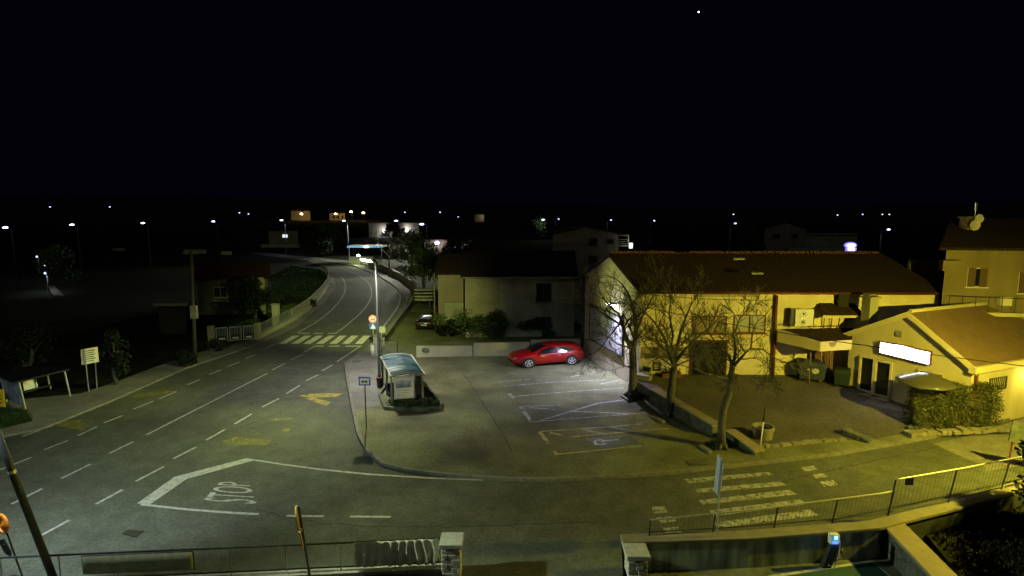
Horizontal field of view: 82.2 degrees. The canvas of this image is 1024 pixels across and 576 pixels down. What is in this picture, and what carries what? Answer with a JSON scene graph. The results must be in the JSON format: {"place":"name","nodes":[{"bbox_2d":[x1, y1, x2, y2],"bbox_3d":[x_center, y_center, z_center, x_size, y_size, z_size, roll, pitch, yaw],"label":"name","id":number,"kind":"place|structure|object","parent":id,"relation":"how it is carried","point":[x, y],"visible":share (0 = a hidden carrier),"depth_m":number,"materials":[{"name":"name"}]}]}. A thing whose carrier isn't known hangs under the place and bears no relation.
{"place":"outdoors","nodes":[
{"label":"outdoors","id":0,"kind":"place"},
{"bbox_2d":[0,406,33,428],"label":"verge grass","id":1,"kind":"structure","parent":0,"point":[10,416],"depth_m":30.71,"materials":[{"name":"green plant"}]},
{"bbox_2d":[0,268,336,437],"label":"pavement","id":2,"kind":"structure","parent":0,"point":[47,412],"depth_m":35.05,"materials":[{"name":"grey concrete"}]},
{"bbox_2d":[0,362,70,408],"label":"bus shelter","id":3,"kind":"object","parent":2,"relation":"on","point":[10,380],"visible":0.99,"depth_m":33.65,"materials":[{"name":"metal"}]},
{"bbox_2d":[80,347,98,391],"bbox_3d":[-25.679,4.950,35.733,0.371,2.647,0.888,3,8,20],"label":"information board","id":4,"kind":"object","parent":2,"relation":"on","point":[89,355],"visible":1,"depth_m":35.56,"materials":[{"name":"metal"}]},
{"bbox_2d":[97,329,131,384],"bbox_3d":[-24.894,4.408,36.917,2.662,3.637,1.672,2,8,17],"label":"leafy tree","id":5,"kind":"object","parent":2,"relation":"on","point":[119,360],"visible":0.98,"depth_m":36.71,"materials":[{"name":"green plant"}]},
{"bbox_2d":[171,350,197,366],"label":"shrub","id":6,"kind":"object","parent":2,"relation":"on","point":[182,360],"visible":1,"depth_m":41.74,"materials":[{"name":"green plant"}]},
{"bbox_2d":[182,251,199,356],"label":"utility pole","id":7,"kind":"object","parent":2,"relation":"on","point":[193,311],"visible":0.94,"depth_m":42.27,"materials":[{"name":"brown wood"}]},
{"bbox_2d":[191,338,233,351],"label":"shrub","id":8,"kind":"object","parent":2,"relation":"on","point":[207,345],"visible":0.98,"depth_m":45.69,"materials":[{"name":"green plant"}]},
{"bbox_2d":[215,265,324,334],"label":"lawn","id":9,"kind":"structure","parent":0,"point":[230,322],"depth_m":60.42,"materials":[{"name":"plant"}]},
{"bbox_2d":[227,274,277,320],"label":"leafy tree","id":10,"kind":"object","parent":9,"relation":"on","point":[249,283],"visible":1,"depth_m":57.63,"materials":[{"name":"green plant"}]},
{"bbox_2d":[347,347,379,408],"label":"pavement","id":11,"kind":"structure","parent":0,"point":[367,366],"depth_m":38.35,"materials":[{"name":"grey concrete"}]},
{"bbox_2d":[360,258,380,376],"bbox_3d":[-8.624,2.187,35.922,1.029,8.035,0.360,0,8,0],"label":"street lamp","id":12,"kind":"object","parent":11,"relation":"on","point":[378,339],"visible":0.98,"depth_m":35.84,"materials":[{"name":"metal"}]},
{"bbox_2d":[320,259,412,346],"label":"bend pavement","id":13,"kind":"structure","parent":0,"point":[402,288],"depth_m":90.89,"materials":[{"name":"grey concrete"}]},
{"bbox_2d":[361,223,417,276],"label":"bare tree","id":14,"kind":"object","parent":13,"relation":"on","point":[395,245],"visible":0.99,"depth_m":96.04,"materials":[{"name":"brown plant"}]},
{"bbox_2d":[0,226,947,575],"bbox_3d":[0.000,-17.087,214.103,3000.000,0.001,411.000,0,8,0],"label":"ground","id":15,"kind":"structure","parent":0,"point":[110,290],"depth_m":128.52,"materials":[{"name":"green plant"}]},
{"bbox_2d":[0,323,59,368],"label":"leafy tree","id":16,"kind":"object","parent":15,"relation":"on","point":[13,354],"visible":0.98,"depth_m":38.52,"materials":[{"name":"green plant"}]},
{"bbox_2d":[32,243,80,285],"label":"leafy tree","id":17,"kind":"object","parent":15,"relation":"on","point":[57,253],"visible":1,"depth_m":85.91,"materials":[{"name":"green plant"}]},
{"bbox_2d":[152,293,189,333],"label":"garden shed","id":18,"kind":"structure","parent":15,"relation":"on","point":[172,313],"depth_m":52.86,"materials":[{"name":"concrete"}]},
{"bbox_2d":[0,538,441,575],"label":"boundary railing","id":19,"kind":"object","parent":15,"relation":"on","point":[353,570],"visible":0.81,"depth_m":17.78,"materials":[{"name":"metal"}]},
{"bbox_2d":[81,551,194,574],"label":"hung banner","id":20,"kind":"object","parent":19,"relation":"attached to","point":[137,562],"visible":1,"depth_m":17.30,"materials":[{"name":"fabric"}]},
{"bbox_2d":[354,539,438,567],"bbox_3d":[-3.513,8.113,17.917,2.567,0.813,0.177,-1,8,-6],"label":"hung cloth","id":21,"kind":"object","parent":19,"relation":"hanging from","point":[401,553],"visible":1,"depth_m":17.93,"materials":[{"name":"white fabric"}]},
{"bbox_2d":[194,262,269,314],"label":"garden house","id":22,"kind":"structure","parent":15,"relation":"on","point":[217,284],"depth_m":62.77,"materials":[{"name":"red tile"}]},
{"bbox_2d":[207,322,261,343],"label":"garden gate","id":23,"kind":"structure","parent":15,"relation":"on","point":[211,330],"depth_m":49.42,"materials":[{"name":"metal"}]},
{"bbox_2d":[267,226,298,243],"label":"building","id":24,"kind":"structure","parent":15,"relation":"on","point":[276,234],"depth_m":184.55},
{"bbox_2d":[261,264,329,337],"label":"lawn fence","id":25,"kind":"object","parent":15,"relation":"on","point":[318,294],"visible":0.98,"depth_m":59.76,"materials":[{"name":"concrete"}]},
{"bbox_2d":[300,229,332,256],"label":"leafy tree","id":26,"kind":"object","parent":15,"relation":"on","point":[316,242],"visible":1,"depth_m":138.54,"materials":[{"name":"green plant"}]},
{"bbox_2d":[317,222,344,249],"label":"leafy tree","id":27,"kind":"object","parent":15,"relation":"on","point":[335,233],"visible":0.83,"depth_m":163.24,"materials":[{"name":"green plant"}]},
{"bbox_2d":[368,262,416,345],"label":"parapet wall","id":28,"kind":"structure","parent":15,"relation":"on","point":[397,320],"depth_m":64.48,"materials":[{"name":"concrete"}]},
{"bbox_2d":[380,221,405,239],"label":"leafy tree","id":29,"kind":"object","parent":15,"relation":"on","point":[390,228],"visible":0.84,"depth_m":198.48,"materials":[{"name":"green plant"}]},
{"bbox_2d":[369,222,419,236],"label":"flat roof house","id":30,"kind":"structure","parent":15,"relation":"on","point":[381,226],"depth_m":243.86,"materials":[{"name":"concrete"}]},
{"bbox_2d":[393,229,423,265],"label":"leafy tree","id":31,"kind":"object","parent":15,"relation":"on","point":[404,254],"visible":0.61,"depth_m":116.50,"materials":[{"name":"green plant"}]},
{"bbox_2d":[402,239,440,287],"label":"leafy tree","id":32,"kind":"object","parent":15,"relation":"on","point":[415,260],"visible":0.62,"depth_m":84.17,"materials":[{"name":"green plant"}]},
{"bbox_2d":[425,232,447,253],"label":"porch house","id":33,"kind":"structure","parent":15,"relation":"on","point":[439,239],"depth_m":146.97,"materials":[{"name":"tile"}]},
{"bbox_2d":[417,240,463,278],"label":"leafy tree","id":34,"kind":"object","parent":15,"relation":"on","point":[450,250],"visible":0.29,"depth_m":81.34,"materials":[{"name":"green plant"}]},
{"bbox_2d":[439,532,463,575],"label":"stone pillar","id":35,"kind":"structure","parent":15,"relation":"on","point":[450,545],"depth_m":17.62,"materials":[{"name":"stone"}]},
{"bbox_2d":[551,223,632,277],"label":"brown house","id":36,"kind":"structure","parent":15,"relation":"on","point":[590,245],"depth_m":96.87,"materials":[{"name":"tile"}]},
{"bbox_2d":[622,543,650,575],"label":"stone pillar","id":37,"kind":"structure","parent":15,"relation":"on","point":[637,557],"depth_m":17.66,"materials":[{"name":"stone"}]},
{"bbox_2d":[346,294,953,476],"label":"car park","id":38,"kind":"structure","parent":15,"relation":"on","point":[460,432],"depth_m":29.97,"materials":[{"name":"grey asphalt"}]},
{"bbox_2d":[380,353,425,403],"bbox_3d":[-6.553,5.419,34.973,1.964,2.073,4.912,-3,8,-19],"label":"bus shelter","id":39,"kind":"object","parent":38,"relation":"on","point":[396,364],"visible":0.98,"depth_m":33.19,"materials":[{"name":"glass"}]},
{"bbox_2d":[378,382,442,411],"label":"planter kerb","id":40,"kind":"structure","parent":38,"relation":"on","point":[417,409],"depth_m":32.33,"materials":[{"name":"concrete"}]},
{"bbox_2d":[386,395,438,406],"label":"ground cover plants","id":41,"kind":"object","parent":38,"relation":"on","point":[408,402],"visible":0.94,"depth_m":32.84,"materials":[{"name":"green plant"}]},
{"bbox_2d":[411,289,433,307],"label":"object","id":42,"kind":"structure","parent":38,"relation":"on","point":[415,299],"depth_m":66.87,"materials":[{"name":"concrete"}]},
{"bbox_2d":[415,315,438,329],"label":"parked car","id":43,"kind":"object","parent":38,"relation":"on","point":[424,321],"visible":0.66,"depth_m":53.58,"materials":[{"name":"black paint"}]},
{"bbox_2d":[433,319,462,336],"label":"shrub","id":44,"kind":"object","parent":38,"relation":"on","point":[447,330],"visible":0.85,"depth_m":50.75,"materials":[{"name":"green plant"}]},
{"bbox_2d":[433,254,464,328],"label":"annex","id":45,"kind":"object","parent":38,"relation":"on","point":[448,269],"visible":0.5,"depth_m":54.44,"materials":[{"name":"paint"}]},
{"bbox_2d":[432,307,500,337],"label":"shrub","id":46,"kind":"object","parent":38,"relation":"on","point":[461,320],"visible":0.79,"depth_m":50.16,"materials":[{"name":"green plant"}]},
{"bbox_2d":[472,308,509,339],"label":"shrub","id":47,"kind":"object","parent":38,"relation":"on","point":[499,320],"visible":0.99,"depth_m":49.52,"materials":[{"name":"green plant"}]},
{"bbox_2d":[416,338,580,356],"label":"garden wall","id":48,"kind":"structure","parent":38,"relation":"on","point":[492,348],"depth_m":44.19,"materials":[{"name":"concrete"}]},
{"bbox_2d":[460,251,577,337],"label":"grey house","id":49,"kind":"structure","parent":38,"relation":"on","point":[515,286],"depth_m":50.78,"materials":[{"name":"paint"}]},
{"bbox_2d":[535,283,552,302],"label":"window","id":50,"kind":"structure","parent":49,"relation":"in","point":[543,292],"depth_m":50.60,"materials":[{"name":"glass"}]},
{"bbox_2d":[516,318,552,331],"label":"shrub","id":51,"kind":"object","parent":38,"relation":"on","point":[535,322],"visible":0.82,"depth_m":50.66,"materials":[{"name":"green plant"}]},
{"bbox_2d":[508,340,583,367],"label":"parked car","id":52,"kind":"object","parent":38,"relation":"on","point":[544,352],"visible":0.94,"depth_m":41.56,"materials":[{"name":"red paint"}]},
{"bbox_2d":[519,371,647,434],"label":"parking bay markings","id":53,"kind":"object","parent":38,"relation":"on","point":[528,417],"visible":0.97,"depth_m":31.72,"materials":[{"name":"grey paint"}]},
{"bbox_2d":[538,426,669,454],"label":"yellow bay markings","id":54,"kind":"object","parent":38,"relation":"on","point":[542,435],"visible":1,"depth_m":28.61,"materials":[{"name":"yellow paint"}]},
{"bbox_2d":[587,435,641,447],"bbox_3d":[4.846,7.285,27.927,2.395,0.001,1.212,-2,8,-13],"label":"blue bay patch","id":55,"kind":"object","parent":38,"relation":"on","point":[620,443],"visible":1,"depth_m":27.87,"materials":[{"name":"grey paint"}]},
{"bbox_2d":[550,249,684,396],"bbox_3d":[5.877,2.134,34.064,7.446,8.765,4.604,-5,9,-35],"label":"bare tree","id":56,"kind":"object","parent":38,"relation":"on","point":[631,346],"visible":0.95,"depth_m":33.80,"materials":[{"name":"brown plant"}]},
{"bbox_2d":[614,263,739,417],"bbox_3d":[8.967,2.745,31.258,7.660,8.265,4.971,-2,8,-16],"label":"bare tree","id":57,"kind":"object","parent":38,"relation":"on","point":[673,369],"visible":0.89,"depth_m":30.85,"materials":[{"name":"brown plant"}]},
{"bbox_2d":[649,387,717,436],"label":"retaining wall","id":58,"kind":"structure","parent":38,"relation":"on","point":[694,417],"depth_m":30.32,"materials":[{"name":"concrete"}]},
{"bbox_2d":[661,283,825,450],"bbox_3d":[9.912,3.720,26.285,7.026,7.610,4.132,0,8,0],"label":"bare tree","id":59,"kind":"object","parent":38,"relation":"on","point":[721,444],"visible":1,"depth_m":26.45,"materials":[{"name":"brown plant"}]},
{"bbox_2d":[726,429,764,455],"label":"retaining wall","id":60,"kind":"structure","parent":38,"relation":"on","point":[739,439],"depth_m":27.17,"materials":[{"name":"concrete"}]},
{"bbox_2d":[580,251,942,383],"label":"building","id":61,"kind":"structure","parent":38,"relation":"on","point":[830,288],"depth_m":35.68,"materials":[{"name":"paint"}]},
{"bbox_2d":[692,342,725,374],"bbox_3d":[11.924,4.513,35.629,1.971,2.586,0.036,0,8,1],"label":"door","id":62,"kind":"structure","parent":61,"relation":"in","point":[693,365],"depth_m":35.63,"materials":[{"name":"brown wood"}]},
{"bbox_2d":[692,316,726,334],"bbox_3d":[11.890,2.247,35.271,2.192,1.144,0.157,0,8,1],"label":"window","id":63,"kind":"structure","parent":61,"relation":"in","point":[699,329],"depth_m":35.33,"materials":[{"name":"grey glass"}]},
{"bbox_2d":[733,315,765,333],"bbox_3d":[14.286,2.197,35.236,2.072,1.176,0.157,0,8,1],"label":"window","id":64,"kind":"structure","parent":61,"relation":"in","point":[744,330],"depth_m":35.28,"materials":[{"name":"grey glass"}]},
{"bbox_2d":[787,308,813,327],"bbox_3d":[17.161,1.771,34.925,1.338,1.107,0.609,0,8,0],"label":"air conditioner","id":65,"kind":"object","parent":61,"relation":"attached to","point":[801,317],"visible":1,"depth_m":34.69,"materials":[{"name":"metal"}]},
{"bbox_2d":[758,437,846,448],"bbox_3d":[13.681,7.280,27.643,4.636,0.209,0.364,-2,8,-12],"label":"stone edging","id":66,"kind":"object","parent":38,"relation":"on","point":[802,442],"visible":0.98,"depth_m":27.57,"materials":[{"name":"beige stone"}]},
{"bbox_2d":[842,427,871,443],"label":"broken wall","id":67,"kind":"structure","parent":38,"relation":"on","point":[847,432],"depth_m":28.06,"materials":[{"name":"concrete"}]},
{"bbox_2d":[902,381,1004,428],"bbox_3d":[22.212,5.850,29.561,4.682,2.525,1.320,-1,8,-5],"label":"hedge","id":68,"kind":"object","parent":38,"relation":"on","point":[943,404],"visible":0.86,"depth_m":29.26,"materials":[{"name":"green plant"}]},
{"bbox_2d":[903,424,1010,437],"bbox_3d":[21.977,7.026,28.910,5.697,0.340,0.607,-1,8,-8],"label":"stone edging","id":69,"kind":"object","parent":38,"relation":"on","point":[957,431],"visible":0.98,"depth_m":28.75,"materials":[{"name":"beige stone"}]},
{"bbox_2d":[938,216,1023,319],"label":"pale house","id":70,"kind":"structure","parent":38,"relation":"on","point":[984,262],"depth_m":33.70,"materials":[{"name":"paint"}]},
{"bbox_2d":[907,260,935,283],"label":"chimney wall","id":71,"kind":"structure","parent":70,"relation":"on","point":[924,269],"depth_m":38.04,"materials":[{"name":"grey paint"}]},
{"bbox_2d":[964,268,987,287],"bbox_3d":[26.715,-0.571,33.677,1.170,1.162,0.117,1,8,9],"label":"window","id":72,"kind":"structure","parent":70,"relation":"in","point":[976,277],"depth_m":33.68,"materials":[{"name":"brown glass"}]},
{"bbox_2d":[764,221,806,250],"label":"brown villa","id":73,"kind":"object","parent":15,"relation":"on","point":[783,236],"visible":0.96,"depth_m":149.58,"materials":[{"name":"tile"}]},
{"bbox_2d":[806,233,858,250],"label":"grey annex","id":74,"kind":"object","parent":15,"relation":"on","point":[826,240],"visible":0.57,"depth_m":151.70,"materials":[{"name":"concrete"}]},
{"bbox_2d":[843,293,1023,427],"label":"shop","id":75,"kind":"structure","parent":15,"relation":"on","point":[971,331],"depth_m":31.51,"materials":[{"name":"paint"}]},
{"bbox_2d":[857,355,875,393],"bbox_3d":[20.166,4.902,33.374,0.136,2.060,0.841,-5,9,-33],"label":"doorway","id":76,"kind":"structure","parent":75,"relation":"in","point":[865,376],"depth_m":33.41,"materials":[{"name":"white glass"}]},
{"bbox_2d":[872,359,892,398],"bbox_3d":[20.637,5.064,32.677,0.136,2.060,0.882,-5,9,-33],"label":"doorway","id":77,"kind":"structure","parent":75,"relation":"in","point":[883,373],"depth_m":32.68,"materials":[{"name":"white glass"}]},
{"bbox_2d":[879,341,931,364],"bbox_3d":[21.141,3.485,31.588,0.267,0.823,2.496,-5,9,-33],"label":"shop sign","id":78,"kind":"object","parent":75,"relation":"attached to","point":[926,359],"visible":0.91,"depth_m":31.45,"materials":[{"name":"white plastic"}]},
{"bbox_2d":[0,251,1023,575],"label":"road","id":79,"kind":"structure","parent":0,"point":[592,521],"depth_m":23.51,"materials":[{"name":"grey asphalt"}]},
{"bbox_2d":[0,513,22,575],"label":"orange sign","id":80,"kind":"object","parent":79,"relation":"on","point":[4,529],"visible":0.98,"depth_m":17.26,"materials":[{"name":"metal"}]},
{"bbox_2d":[0,430,57,575],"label":"black lamp post","id":81,"kind":"object","parent":79,"relation":"on","point":[45,557],"visible":1,"depth_m":16.83,"materials":[{"name":"metal"}]},
{"bbox_2d":[56,390,301,444],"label":"faded bay markings","id":82,"kind":"object","parent":79,"relation":"on","point":[233,439],"visible":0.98,"depth_m":30.14,"materials":[{"name":"yellow paint"}]},
{"bbox_2d":[204,482,255,503],"bbox_3d":[-10.825,8.045,23.099,2.221,0.001,1.796,0,8,0],"label":"stop lettering","id":83,"kind":"object","parent":79,"relation":"on","point":[211,494],"visible":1,"depth_m":23.09,"materials":[{"name":"grey paint"}]},
{"bbox_2d":[0,259,482,535],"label":"lane markings","id":84,"kind":"object","parent":79,"relation":"on","point":[159,492],"visible":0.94,"depth_m":24.85,"materials":[{"name":"grey paint"}]},
{"bbox_2d":[295,505,310,575],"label":"road sign","id":85,"kind":"object","parent":79,"relation":"on","point":[298,520],"visible":1,"depth_m":17.29,"materials":[{"name":"metal"}]},
{"bbox_2d":[279,336,369,343],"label":"bend crossing markings","id":86,"kind":"object","parent":79,"relation":"on","point":[362,340],"visible":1,"depth_m":50.11,"materials":[{"name":"grey paint"}]},
{"bbox_2d":[160,361,935,527],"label":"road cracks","id":87,"kind":"object","parent":79,"relation":"on","point":[511,450],"visible":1,"depth_m":21.70,"materials":[{"name":"black asphalt"}]},
{"bbox_2d":[652,466,837,532],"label":"road crossing markings","id":88,"kind":"object","parent":79,"relation":"on","point":[765,495],"visible":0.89,"depth_m":22.45,"materials":[{"name":"grey paint"}]},
{"bbox_2d":[934,419,1023,470],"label":"asphalt patch","id":89,"kind":"object","parent":79,"relation":"on","point":[983,448],"visible":0.6,"depth_m":27.36,"materials":[{"name":"grey asphalt"}]},
{"bbox_2d":[1007,420,1023,466],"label":"notice panel","id":90,"kind":"object","parent":79,"relation":"on","point":[1016,433],"visible":0.76,"depth_m":25.04,"materials":[{"name":"brown paint"}]},
{"bbox_2d":[0,196,1023,225],"bbox_3d":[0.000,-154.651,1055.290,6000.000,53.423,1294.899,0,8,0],"label":"hills","id":91,"kind":"structure","parent":0,"point":[98,211],"depth_m":762.38,"materials":[{"name":"black"}]},
{"bbox_2d":[0,0,1023,208],"label":"sky","id":92,"kind":"structure","parent":0,"point":[728,104],"materials":[{"name":"black"}]},
{"bbox_2d":[344,352,1009,481],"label":"kerb","id":93,"kind":"structure","parent":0,"point":[380,461],"depth_m":25.15,"materials":[{"name":"grey concrete"}]},
{"bbox_2d":[637,374,908,443],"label":"yard paving","id":94,"kind":"structure","parent":0,"point":[801,410],"depth_m":31.54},
{"bbox_2d":[751,422,774,440],"bbox_3d":[12.101,7.004,28.313,1.040,0.740,1.040,0,8,0],"label":"concrete planter","id":95,"kind":"object","parent":94,"relation":"on","point":[768,429],"visible":0.94,"depth_m":28.02,"materials":[{"name":"concrete"}]},
{"bbox_2d":[796,358,826,381],"bbox_3d":[17.735,4.862,34.782,1.560,1.197,0.931,2,8,18],"label":"bush","id":96,"kind":"object","parent":94,"relation":"on","point":[822,367],"visible":0.86,"depth_m":34.38,"materials":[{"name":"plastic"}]},
{"bbox_2d":[777,328,852,382],"bbox_3d":[18.038,4.365,34.234,4.546,3.796,2.209,0,8,0],"label":"lean to","id":97,"kind":"object","parent":94,"relation":"on","point":[823,349],"visible":0.67,"depth_m":34.13,"materials":[{"name":"paint"}]},
{"bbox_2d":[833,366,850,387],"bbox_3d":[19.153,5.163,34.053,0.910,1.047,0.775,4,9,28],"label":"waste container","id":98,"kind":"object","parent":94,"relation":"on","point":[842,375],"visible":1,"depth_m":33.78,"materials":[{"name":"plastic"}]},
{"bbox_2d":[895,371,956,391],"bbox_3d":[20.748,5.545,29.578,2.488,2.795,2.488,3,8,22],"label":"parasol","id":99,"kind":"object","parent":94,"relation":"on","point":[924,380],"visible":0.88,"depth_m":28.88,"materials":[{"name":"fabric"}]},
{"bbox_2d":[648,543,959,575],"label":"yard floor","id":100,"kind":"structure","parent":0,"point":[884,563],"depth_m":19.62,"materials":[{"name":"concrete"}]},
{"bbox_2d":[620,479,1023,570],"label":"yard retaining wall","id":101,"kind":"structure","parent":100,"relation":"on","point":[674,551],"depth_m":19.89,"materials":[{"name":"concrete"}]},
{"bbox_2d":[714,454,723,534],"bbox_3d":[6.834,6.907,19.486,0.170,2.712,0.503,1,8,7],"label":"sign mast","id":102,"kind":"object","parent":101,"relation":"on","point":[718,478],"visible":1,"depth_m":19.34,"materials":[{"name":"metal"}]},
{"bbox_2d":[648,490,894,535],"bbox_3d":[9.086,7.766,20.187,9.103,1.032,0.190,-1,8,-8],"label":"wall railing","id":103,"kind":"object","parent":101,"relation":"on","point":[773,507],"depth_m":20.11,"materials":[{"name":"metal"}]},
{"bbox_2d":[887,456,1023,515],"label":"wall railing","id":104,"kind":"object","parent":101,"relation":"on","point":[957,469],"depth_m":21.71,"materials":[{"name":"metal"}]},
{"bbox_2d":[820,532,840,567],"bbox_3d":[10.697,8.803,19.657,0.572,1.207,0.260,0,8,0],"label":"charging station","id":105,"kind":"object","parent":100,"relation":"on","point":[831,550],"visible":1,"depth_m":19.60,"materials":[{"name":"metal"}]},
{"bbox_2d":[787,562,887,575],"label":"green bay","id":106,"kind":"object","parent":100,"relation":"on","point":[870,569],"visible":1,"depth_m":19.51,"materials":[{"name":"paint"}]},
{"bbox_2d":[769,560,889,575],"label":"bay border markings","id":107,"kind":"object","parent":106,"relation":"on","point":[818,569],"visible":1,"depth_m":19.61,"materials":[{"name":"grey paint"}]},
{"bbox_2d":[885,523,956,575],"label":"garden stone wall","id":108,"kind":"structure","parent":100,"relation":"on","point":[909,551],"depth_m":19.12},
{"bbox_2d":[926,505,1023,575],"bbox_3d":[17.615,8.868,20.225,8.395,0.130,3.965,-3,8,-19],"label":"garden grass","id":109,"kind":"structure","parent":0,"point":[978,547],"depth_m":20.40,"materials":[{"name":"green plant"}]},
{"bbox_3d":[22.724,4.476,20.360,1.257,7.804,0.330,0,8,0],"label":"street lamp","id":110,"kind":"object","parent":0,"visible":0},
{"bbox_2d":[640,306,1023,365],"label":"cable","id":111,"kind":"object","parent":110,"relation":"attached to","point":[870,346],"visible":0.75,"depth_m":26.63,"materials":[{"name":"metal"}]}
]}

